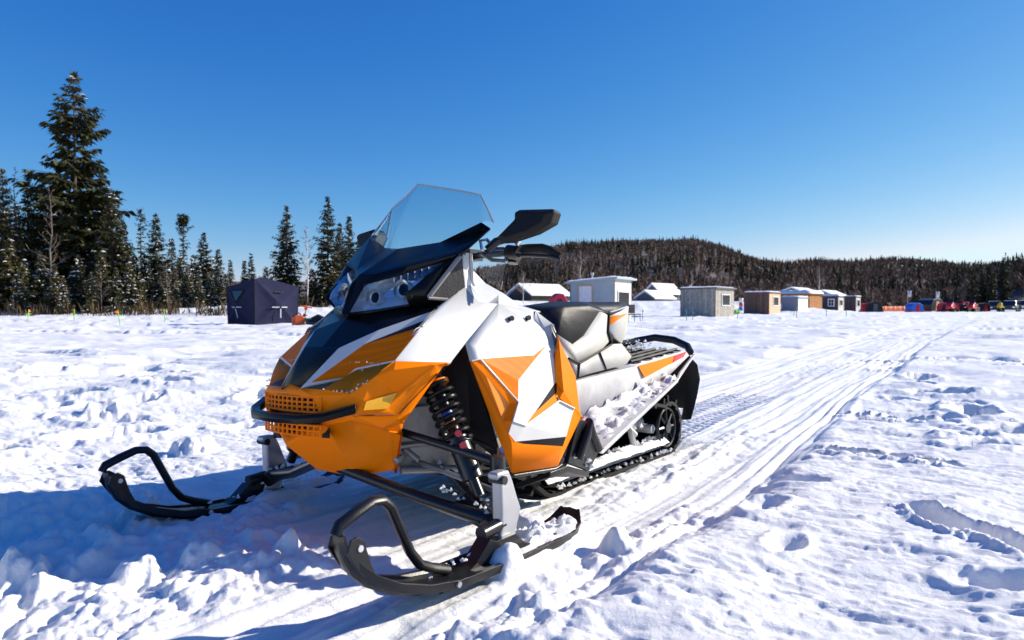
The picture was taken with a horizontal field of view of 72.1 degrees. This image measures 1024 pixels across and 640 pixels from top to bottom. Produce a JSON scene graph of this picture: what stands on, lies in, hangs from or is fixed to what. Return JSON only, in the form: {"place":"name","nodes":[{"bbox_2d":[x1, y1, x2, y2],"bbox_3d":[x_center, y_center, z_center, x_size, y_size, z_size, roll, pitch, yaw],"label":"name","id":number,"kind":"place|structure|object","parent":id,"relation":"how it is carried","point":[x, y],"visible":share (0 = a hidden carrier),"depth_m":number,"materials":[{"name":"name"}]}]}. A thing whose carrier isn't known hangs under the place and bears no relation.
{"place":"outdoors","nodes":[
{"label":"outdoors","id":0,"kind":"place"},
{"bbox_2d":[0,300,1023,639],"bbox_3d":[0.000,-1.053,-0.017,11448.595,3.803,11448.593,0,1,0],"label":"snow ground","id":1,"kind":"structure","parent":0,"point":[832,474],"depth_m":2.33,"materials":[{"name":"snow"}]},
{"bbox_2d":[0,237,25,311],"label":"spruce tree","id":2,"kind":"object","parent":1,"relation":"on","point":[5,275],"visible":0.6,"depth_m":56.60,"materials":[{"name":"green plant"}]},
{"bbox_2d":[5,205,21,243],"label":"spruce tree","id":3,"kind":"object","parent":1,"relation":"on","point":[11,217],"visible":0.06,"depth_m":63.81,"materials":[{"name":"green plant"}]},
{"bbox_2d":[9,167,21,246],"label":"bare tree","id":4,"kind":"object","parent":1,"relation":"on","point":[17,193],"visible":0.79,"depth_m":59.77,"materials":[{"name":"plant"}]},
{"bbox_2d":[0,168,32,310],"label":"spruce tree","id":5,"kind":"object","parent":1,"relation":"on","point":[4,203],"visible":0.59,"depth_m":57.82,"materials":[{"name":"green plant"}]},
{"bbox_2d":[0,259,39,312],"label":"spruce tree","id":6,"kind":"object","parent":1,"relation":"on","point":[19,292],"visible":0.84,"depth_m":54.77,"materials":[{"name":"green plant"}]},
{"bbox_2d":[6,238,33,310],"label":"spruce tree","id":7,"kind":"object","parent":1,"relation":"on","point":[18,248],"visible":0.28,"depth_m":57.82,"materials":[{"name":"green plant"}]},
{"bbox_2d":[9,174,49,303],"bbox_3d":[-41.263,-6.171,59.707,4.048,12.394,5.236,0,1,6],"label":"spruce tree","id":8,"kind":"object","parent":1,"relation":"on","point":[31,236],"visible":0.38,"depth_m":59.81,"materials":[{"name":"green plant"}]},
{"bbox_2d":[15,251,55,312],"bbox_3d":[-37.550,-2.731,55.960,2.742,5.644,2.765,0,1,-2],"label":"spruce tree","id":9,"kind":"object","parent":1,"relation":"on","point":[41,277],"visible":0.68,"depth_m":55.69,"materials":[{"name":"green plant"}]},
{"bbox_2d":[34,183,50,243],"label":"spruce tree","id":10,"kind":"object","parent":1,"relation":"on","point":[44,212],"visible":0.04,"depth_m":63.69,"materials":[{"name":"green plant"}]},
{"bbox_2d":[26,185,70,288],"bbox_3d":[-36.792,-5.527,55.947,3.047,10.404,1.865,-1,1,-43],"label":"bare tree","id":11,"kind":"object","parent":1,"relation":"on","point":[50,247],"visible":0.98,"depth_m":55.93,"materials":[{"name":"grey wood"}]},
{"bbox_2d":[40,263,71,313],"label":"spruce tree","id":12,"kind":"object","parent":1,"relation":"on","point":[50,299],"visible":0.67,"depth_m":54.77,"materials":[{"name":"green plant"}]},
{"bbox_2d":[54,276,74,313],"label":"spruce tree","id":13,"kind":"object","parent":1,"relation":"on","point":[62,295],"visible":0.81,"depth_m":53.88,"materials":[{"name":"green plant"}]},
{"bbox_2d":[5,71,145,300],"bbox_3d":[-38.538,-11.067,62.352,11.388,21.437,11.573,0,1,-28],"label":"spruce tree","id":14,"kind":"object","parent":1,"relation":"on","point":[78,209],"visible":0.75,"depth_m":60.74,"materials":[{"name":"green plant"}]},
{"bbox_2d":[65,254,88,311],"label":"spruce tree","id":15,"kind":"object","parent":1,"relation":"on","point":[76,295],"visible":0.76,"depth_m":56.76,"materials":[{"name":"green plant"}]},
{"bbox_2d":[67,229,94,292],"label":"spruce tree","id":16,"kind":"object","parent":1,"relation":"on","point":[79,249],"visible":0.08,"depth_m":61.59,"materials":[{"name":"green plant"}]},
{"bbox_2d":[80,272,100,313],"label":"spruce tree","id":17,"kind":"object","parent":1,"relation":"on","point":[90,293],"visible":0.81,"depth_m":54.81,"materials":[{"name":"green plant"}]},
{"bbox_2d":[79,232,110,301],"bbox_3d":[-35.293,-3.877,59.956,3.037,7.406,3.071,0,1,-12],"label":"spruce tree","id":18,"kind":"object","parent":1,"relation":"on","point":[97,237],"visible":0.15,"depth_m":59.64,"materials":[{"name":"green plant"}]},
{"bbox_2d":[80,250,113,310],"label":"spruce tree","id":19,"kind":"object","parent":1,"relation":"on","point":[104,282],"visible":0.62,"depth_m":56.81,"materials":[{"name":"green plant"}]},
{"bbox_2d":[86,269,115,311],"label":"bare tree","id":20,"kind":"object","parent":1,"relation":"on","point":[100,287],"visible":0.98,"depth_m":54.96,"materials":[{"name":"grey wood"}]},
{"bbox_2d":[81,169,128,272],"bbox_3d":[-37.380,-7.052,63.885,5.816,13.650,5.475,1,1,37],"label":"spruce tree","id":21,"kind":"object","parent":1,"relation":"on","point":[94,228],"visible":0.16,"depth_m":63.48,"materials":[{"name":"green plant"}]},
{"bbox_2d":[89,189,135,305],"bbox_3d":[-34.011,-5.880,59.998,4.991,10.505,4.740,0,1,22],"label":"spruce tree","id":22,"kind":"object","parent":1,"relation":"on","point":[109,237],"visible":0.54,"depth_m":59.63,"materials":[{"name":"green plant"}]},
{"bbox_2d":[103,267,127,311],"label":"spruce tree","id":23,"kind":"object","parent":1,"relation":"on","point":[117,286],"visible":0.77,"depth_m":55.81,"materials":[{"name":"green plant"}]},
{"bbox_2d":[115,250,137,301],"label":"spruce tree","id":24,"kind":"object","parent":1,"relation":"on","point":[126,252],"visible":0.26,"depth_m":59.85,"materials":[{"name":"green plant"}]},
{"bbox_2d":[121,219,134,265],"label":"spruce tree","id":25,"kind":"object","parent":1,"relation":"on","point":[124,240],"visible":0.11,"depth_m":65.94,"materials":[{"name":"green plant"}]},
{"bbox_2d":[118,263,146,311],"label":"spruce tree","id":26,"kind":"object","parent":1,"relation":"on","point":[130,289],"visible":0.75,"depth_m":56.88,"materials":[{"name":"green plant"}]},
{"bbox_2d":[130,255,144,291],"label":"spruce tree","id":27,"kind":"object","parent":1,"relation":"on","point":[134,262],"visible":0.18,"depth_m":62.88,"materials":[{"name":"green plant"}]},
{"bbox_2d":[130,272,147,309],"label":"spruce tree","id":28,"kind":"object","parent":1,"relation":"on","point":[140,281],"visible":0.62,"depth_m":57.93,"materials":[{"name":"green plant"}]},
{"bbox_2d":[134,208,148,268],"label":"spruce tree","id":29,"kind":"object","parent":1,"relation":"on","point":[141,219],"visible":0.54,"depth_m":65.85,"materials":[{"name":"green plant"}]},
{"bbox_2d":[139,255,149,286],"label":"spruce tree","id":30,"kind":"object","parent":1,"relation":"on","point":[143,262],"visible":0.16,"depth_m":63.82,"materials":[{"name":"green plant"}]},
{"bbox_2d":[143,265,159,308],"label":"spruce tree","id":31,"kind":"object","parent":1,"relation":"on","point":[150,283],"visible":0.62,"depth_m":59.86,"materials":[{"name":"green plant"}]},
{"bbox_2d":[141,213,170,295],"bbox_3d":[-32.434,-5.245,63.993,3.617,8.928,3.666,0,1,-11],"label":"spruce tree","id":32,"kind":"object","parent":1,"relation":"on","point":[155,250],"visible":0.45,"depth_m":63.69,"materials":[{"name":"green plant"}]},
{"bbox_2d":[153,259,164,300],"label":"spruce tree","id":33,"kind":"object","parent":1,"relation":"on","point":[158,275],"visible":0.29,"depth_m":62.76,"materials":[{"name":"green plant"}]},
{"bbox_2d":[153,272,176,308],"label":"spruce tree","id":34,"kind":"object","parent":1,"relation":"on","point":[162,293],"visible":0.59,"depth_m":58.86,"materials":[{"name":"green plant"}]},
{"bbox_2d":[0,291,330,315],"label":"brush","id":35,"kind":"object","parent":1,"relation":"on","point":[149,307],"visible":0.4,"depth_m":52.98,"materials":[{"name":"plant"}]},
{"bbox_2d":[156,239,184,300],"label":"spruce tree","id":36,"kind":"object","parent":1,"relation":"on","point":[171,251],"visible":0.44,"depth_m":61.84,"materials":[{"name":"green plant"}]},
{"bbox_2d":[158,261,182,302],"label":"bare tree","id":37,"kind":"object","parent":1,"relation":"on","point":[169,277],"visible":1,"depth_m":57.06,"materials":[{"name":"grey wood"}]},
{"bbox_2d":[166,269,185,307],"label":"spruce tree","id":38,"kind":"object","parent":1,"relation":"on","point":[175,291],"visible":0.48,"depth_m":59.91,"materials":[{"name":"green plant"}]},
{"bbox_2d":[174,257,192,303],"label":"spruce tree","id":39,"kind":"object","parent":1,"relation":"on","point":[181,270],"visible":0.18,"depth_m":63.84,"materials":[{"name":"green plant"}]},
{"bbox_2d":[175,213,193,274],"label":"spruce tree","id":40,"kind":"object","parent":1,"relation":"on","point":[182,221],"visible":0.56,"depth_m":67.81,"materials":[{"name":"green plant"}]},
{"bbox_2d":[180,263,194,306],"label":"spruce tree","id":41,"kind":"object","parent":1,"relation":"on","point":[186,289],"visible":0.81,"depth_m":60.79,"materials":[{"name":"green plant"}]},
{"bbox_2d":[185,255,207,301],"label":"spruce tree","id":42,"kind":"object","parent":1,"relation":"on","point":[194,272],"visible":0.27,"depth_m":64.80,"materials":[{"name":"green plant"}]},
{"bbox_2d":[191,276,205,306],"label":"spruce tree","id":43,"kind":"object","parent":1,"relation":"on","point":[199,289],"visible":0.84,"depth_m":59.87,"materials":[{"name":"green plant"}]},
{"bbox_2d":[192,232,219,301],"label":"spruce tree","id":44,"kind":"object","parent":1,"relation":"on","point":[202,261],"visible":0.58,"depth_m":65.74,"materials":[{"name":"green plant"}]},
{"bbox_2d":[200,260,215,305],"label":"spruce tree","id":45,"kind":"object","parent":1,"relation":"on","point":[212,275],"visible":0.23,"depth_m":65.79,"materials":[{"name":"green plant"}]},
{"bbox_2d":[203,271,220,306],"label":"spruce tree","id":46,"kind":"object","parent":1,"relation":"on","point":[211,287],"visible":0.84,"depth_m":60.87,"materials":[{"name":"green plant"}]},
{"bbox_2d":[211,271,223,304],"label":"spruce tree","id":47,"kind":"object","parent":1,"relation":"on","point":[216,281],"visible":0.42,"depth_m":62.85,"materials":[{"name":"green plant"}]},
{"bbox_2d":[212,249,229,294],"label":"spruce tree","id":48,"kind":"object","parent":1,"relation":"on","point":[220,270],"visible":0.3,"depth_m":67.87,"materials":[{"name":"green plant"}]},
{"bbox_2d":[216,279,226,304],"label":"spruce tree","id":49,"kind":"object","parent":1,"relation":"on","point":[221,295],"visible":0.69,"depth_m":61.88,"materials":[{"name":"green plant"}]},
{"bbox_2d":[220,276,228,299],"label":"spruce tree","id":50,"kind":"object","parent":1,"relation":"on","point":[224,285],"visible":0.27,"depth_m":65.88,"materials":[{"name":"green plant"}]},
{"bbox_2d":[226,260,235,285],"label":"spruce tree","id":51,"kind":"object","parent":1,"relation":"on","point":[230,275],"visible":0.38,"depth_m":71.89,"materials":[{"name":"green plant"}]},
{"bbox_2d":[240,261,247,282],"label":"spruce tree","id":52,"kind":"object","parent":1,"relation":"on","point":[244,279],"visible":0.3,"depth_m":75.81,"materials":[{"name":"green plant"}]},
{"bbox_2d":[246,253,256,279],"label":"spruce tree","id":53,"kind":"object","parent":1,"relation":"on","point":[249,276],"visible":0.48,"depth_m":75.85,"materials":[{"name":"green plant"}]},
{"bbox_2d":[226,277,298,324],"bbox_3d":[-10.105,-0.768,28.506,2.431,1.945,2.393,1,1,38],"label":"hub tent","id":54,"kind":"object","parent":1,"relation":"on","point":[260,301],"visible":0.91,"depth_m":27.68,"materials":[{"name":"blue fabric"}]},
{"bbox_2d":[258,267,270,278],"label":"spruce tree","id":55,"kind":"object","parent":1,"relation":"on","point":[267,274],"visible":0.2,"depth_m":69.86,"materials":[{"name":"green plant"}]},
{"bbox_2d":[266,205,305,302],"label":"spruce tree","id":56,"kind":"object","parent":1,"relation":"on","point":[288,277],"visible":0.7,"depth_m":65.59,"materials":[{"name":"green plant"}]},
{"bbox_2d":[295,313,304,324],"bbox_3d":[-7.581,-0.014,25.211,0.367,0.507,0.225,0,1,-23],"label":"fuel can","id":57,"kind":"object","parent":1,"relation":"on","point":[300,319],"visible":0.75,"depth_m":25.11,"materials":[{"name":"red plastic"}]},
{"bbox_2d":[296,227,316,301],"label":"bare tree","id":58,"kind":"object","parent":1,"relation":"on","point":[307,262],"visible":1,"depth_m":61.93,"materials":[{"name":"grey wood"}]},
{"bbox_2d":[301,268,317,304],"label":"spruce tree","id":59,"kind":"object","parent":1,"relation":"on","point":[310,288],"visible":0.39,"depth_m":67.74,"materials":[{"name":"green plant"}]},
{"bbox_2d":[304,314,323,324],"bbox_3d":[-6.778,0.006,25.215,1.471,0.441,0.594,0,1,8],"label":"cargo sled","id":60,"kind":"object","parent":1,"relation":"on","point":[313,320],"visible":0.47,"depth_m":25.11,"materials":[{"name":"black plastic"}]},
{"bbox_2d":[305,196,342,306],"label":"spruce tree","id":61,"kind":"object","parent":1,"relation":"on","point":[326,275],"visible":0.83,"depth_m":65.58,"materials":[{"name":"green plant"}]},
{"bbox_2d":[331,223,346,278],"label":"spruce tree","id":62,"kind":"object","parent":1,"relation":"on","point":[339,237],"visible":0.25,"depth_m":67.79,"materials":[{"name":"green plant"}]},
{"bbox_2d":[335,215,355,279],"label":"spruce tree","id":63,"kind":"object","parent":1,"relation":"on","point":[351,249],"visible":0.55,"depth_m":63.77,"materials":[{"name":"green plant"}]},
{"bbox_2d":[98,184,699,595],"bbox_3d":[0.023,0.121,2.821,1.214,1.179,2.700,-1,0,38],"label":"snowmobile","id":64,"kind":"object","parent":1,"relation":"on","point":[445,359],"visible":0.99,"depth_m":2.14,"materials":[{"name":"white plastic"}]},
{"bbox_2d":[513,270,530,303],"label":"birch tree","id":65,"kind":"object","parent":1,"relation":"on","point":[525,273],"visible":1,"depth_m":94.94,"materials":[{"name":"brown plant"}]},
{"bbox_2d":[505,283,569,300],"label":"cabin","id":66,"kind":"object","parent":1,"relation":"on","point":[540,292],"visible":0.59,"depth_m":109.31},
{"bbox_2d":[549,293,566,301],"bbox_3d":[2.171,-0.547,32.995,0.954,1.399,0.702,0,1,-14],"label":"ice shelter","id":67,"kind":"object","parent":1,"relation":"on","point":[557,297],"visible":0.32,"depth_m":32.68,"materials":[{"name":"fabric"}]},
{"bbox_2d":[572,250,588,278],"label":"birch tree","id":68,"kind":"object","parent":1,"relation":"on","point":[578,268],"visible":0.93,"depth_m":119.83,"materials":[{"name":"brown plant"}]},
{"bbox_2d":[564,273,636,319],"bbox_3d":[4.633,-1.178,36.634,2.899,2.538,2.825,0,1,30],"label":"ice hut","id":69,"kind":"object","parent":1,"relation":"on","point":[609,289],"visible":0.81,"depth_m":35.63,"materials":[{"name":"white wood"}]},
{"bbox_2d":[578,285,592,301],"bbox_3d":[3.724,-0.831,35.756,0.799,1.870,0.046,0,1,30],"label":"door","id":70,"kind":"structure","parent":69,"relation":"in","point":[585,292],"depth_m":35.74,"materials":[{"name":"white wood"}]},
{"bbox_2d":[618,291,629,305],"bbox_3d":[5.707,-1.027,35.989,0.046,0.883,1.589,0,1,30],"label":"window","id":71,"kind":"structure","parent":69,"relation":"in","point":[623,296],"depth_m":36.10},
{"bbox_2d":[627,305,640,321],"bbox_3d":[5.907,-0.311,34.014,0.460,0.871,0.475,-1,1,-34],"label":"camp chair","id":72,"kind":"object","parent":1,"relation":"on","point":[631,309],"visible":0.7,"depth_m":34.12,"materials":[{"name":"black fabric"}]},
{"bbox_2d":[633,290,676,300],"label":"cabin","id":73,"kind":"object","parent":1,"relation":"on","point":[652,295],"visible":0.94,"depth_m":126.66,"materials":[{"name":"stone"}]},
{"bbox_2d":[645,283,679,300],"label":"cabin","id":74,"kind":"object","parent":1,"relation":"on","point":[673,290],"visible":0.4,"depth_m":142.87,"materials":[{"name":"stone"}]},
{"bbox_2d":[677,285,736,316],"bbox_3d":[15.081,-1.490,54.314,3.135,2.458,4.107,1,1,38],"label":"ice hut","id":75,"kind":"object","parent":1,"relation":"on","point":[712,301],"visible":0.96,"depth_m":52.93,"materials":[{"name":"wood"}]},
{"bbox_2d":[722,294,729,305],"bbox_3d":[16.288,-1.515,53.560,0.046,0.886,1.626,1,1,38],"label":"window","id":76,"kind":"structure","parent":75,"relation":"in","point":[725,297],"depth_m":53.53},
{"bbox_2d":[739,298,742,310],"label":"banner","id":77,"kind":"object","parent":1,"relation":"on","point":[741,303],"visible":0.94,"depth_m":69.03,"materials":[{"name":"white fabric"}]},
{"bbox_2d":[743,291,781,313],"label":"ice hut","id":78,"kind":"object","parent":1,"relation":"on","point":[763,302],"visible":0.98,"depth_m":72.94,"materials":[{"name":"beige wood"}]},
{"bbox_2d":[773,296,778,305],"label":"window","id":79,"kind":"structure","parent":78,"relation":"in","point":[775,299],"depth_m":73.16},
{"bbox_2d":[781,296,808,310],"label":"ice hut","id":80,"kind":"object","parent":1,"relation":"on","point":[791,303],"visible":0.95,"depth_m":80.75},
{"bbox_2d":[783,287,811,290],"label":"cabin","id":81,"kind":"object","parent":1,"relation":"on","point":[795,288],"visible":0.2,"depth_m":152.02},
{"bbox_2d":[779,290,823,308],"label":"ice hut","id":82,"kind":"object","parent":1,"relation":"on","point":[814,299],"visible":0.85,"depth_m":99.31,"materials":[{"name":"orange wood"}]},
{"bbox_2d":[821,294,844,310],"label":"ice hut","id":83,"kind":"object","parent":1,"relation":"on","point":[832,301],"visible":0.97,"depth_m":92.64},
{"bbox_2d":[828,299,834,306],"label":"window","id":84,"kind":"structure","parent":83,"relation":"in","point":[831,302],"depth_m":92.55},
{"bbox_2d":[821,290,845,309],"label":"cabin","id":85,"kind":"object","parent":1,"relation":"on","point":[830,292],"visible":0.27,"depth_m":153.82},
{"bbox_2d":[844,295,861,311],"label":"ice hut","id":86,"kind":"object","parent":1,"relation":"on","point":[853,303],"visible":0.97,"depth_m":96.49,"materials":[{"name":"wood"}]},
{"bbox_2d":[861,303,867,311],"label":"ice shelter","id":87,"kind":"object","parent":1,"relation":"on","point":[863,307],"visible":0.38,"depth_m":99.39,"materials":[{"name":"red paint"}]},
{"bbox_2d":[865,302,883,311],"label":"ice shelter","id":88,"kind":"object","parent":1,"relation":"on","point":[874,306],"visible":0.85,"depth_m":97.33,"materials":[{"name":"black fabric"}]},
{"bbox_2d":[883,305,904,311],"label":"fence","id":89,"kind":"object","parent":1,"relation":"on","point":[890,308],"visible":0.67,"depth_m":102.00,"materials":[{"name":"orange plastic"}]},
{"bbox_2d":[904,303,923,311],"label":"ice shelter","id":90,"kind":"object","parent":1,"relation":"on","point":[913,307],"visible":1,"depth_m":99.35,"materials":[{"name":"blue fabric"}]},
{"bbox_2d":[916,298,942,311],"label":"ice shelter","id":91,"kind":"object","parent":1,"relation":"on","point":[930,305],"visible":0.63,"depth_m":102.72,"materials":[{"name":"fabric"}]},
{"bbox_2d":[936,302,948,311],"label":"ice shelter","id":92,"kind":"object","parent":1,"relation":"on","point":[941,305],"visible":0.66,"depth_m":100.58,"materials":[{"name":"red paint"}]},
{"bbox_2d":[941,298,956,311],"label":"parked snowmobile","id":93,"kind":"object","parent":1,"relation":"on","point":[950,305],"visible":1,"depth_m":95.21,"materials":[{"name":"red paint"}]},
{"bbox_2d":[955,299,968,311],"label":"parked snowmobile","id":94,"kind":"object","parent":1,"relation":"on","point":[961,306],"visible":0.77,"depth_m":97.65,"materials":[{"name":"red paint"}]},
{"bbox_2d":[967,299,979,311],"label":"parked snowmobile","id":95,"kind":"object","parent":1,"relation":"on","point":[972,305],"visible":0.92,"depth_m":99.31,"materials":[{"name":"red paint"}]},
{"bbox_2d":[977,303,990,311],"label":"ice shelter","id":96,"kind":"object","parent":1,"relation":"on","point":[984,307],"visible":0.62,"depth_m":103.41,"materials":[{"name":"black fabric"}]},
{"bbox_2d":[988,301,1000,309],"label":"parked car","id":97,"kind":"object","parent":1,"relation":"on","point":[993,305],"visible":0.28,"depth_m":107.18,"materials":[{"name":"paint"}]},
{"bbox_2d":[996,302,1002,311],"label":"parked snowmobile","id":98,"kind":"object","parent":1,"relation":"on","point":[999,305],"visible":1,"depth_m":98.74,"materials":[{"name":"yellow plastic"}]},
{"bbox_2d":[1001,300,1018,311],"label":"parked car","id":99,"kind":"object","parent":1,"relation":"on","point":[1010,305],"visible":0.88,"depth_m":100.94,"materials":[{"name":"paint"}]},
{"bbox_2d":[1018,300,1023,311],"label":"parked car","id":100,"kind":"object","parent":1,"relation":"on","point":[1021,304],"visible":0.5,"depth_m":105.24,"materials":[{"name":"metal"}]},
{"bbox_2d":[0,0,1023,309],"label":"sky","id":101,"kind":"structure","parent":0,"point":[790,130],"materials":[{"name":"blue"}]},
{"bbox_2d":[229,246,1023,306],"bbox_3d":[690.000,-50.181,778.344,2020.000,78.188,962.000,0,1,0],"label":"hills","id":102,"kind":"structure","parent":0,"point":[1018,293],"depth_m":524.45,"materials":[{"name":"plant"}]},
{"bbox_2d":[473,235,1023,305],"bbox_3d":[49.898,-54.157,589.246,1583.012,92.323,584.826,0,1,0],"label":"wood","id":103,"kind":"object","parent":102,"relation":"on","point":[949,281],"visible":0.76,"depth_m":501.77,"materials":[{"name":"plant"}]},
{"bbox_2d":[968,264,980,303],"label":"spruce tree","id":104,"kind":"object","parent":102,"relation":"on","point":[973,290],"visible":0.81,"depth_m":299.37,"materials":[{"name":"green plant"}]},
{"bbox_2d":[978,266,987,302],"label":"spruce tree","id":105,"kind":"object","parent":102,"relation":"on","point":[983,297],"visible":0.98,"depth_m":303.38,"materials":[{"name":"green plant"}]},
{"bbox_2d":[986,264,998,301],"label":"spruce tree","id":106,"kind":"object","parent":102,"relation":"on","point":[992,291],"visible":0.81,"depth_m":295.29,"materials":[{"name":"green plant"}]},
{"bbox_2d":[997,253,1013,302],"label":"spruce tree","id":107,"kind":"object","parent":102,"relation":"on","point":[1004,295],"visible":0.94,"depth_m":299.45,"materials":[{"name":"green plant"}]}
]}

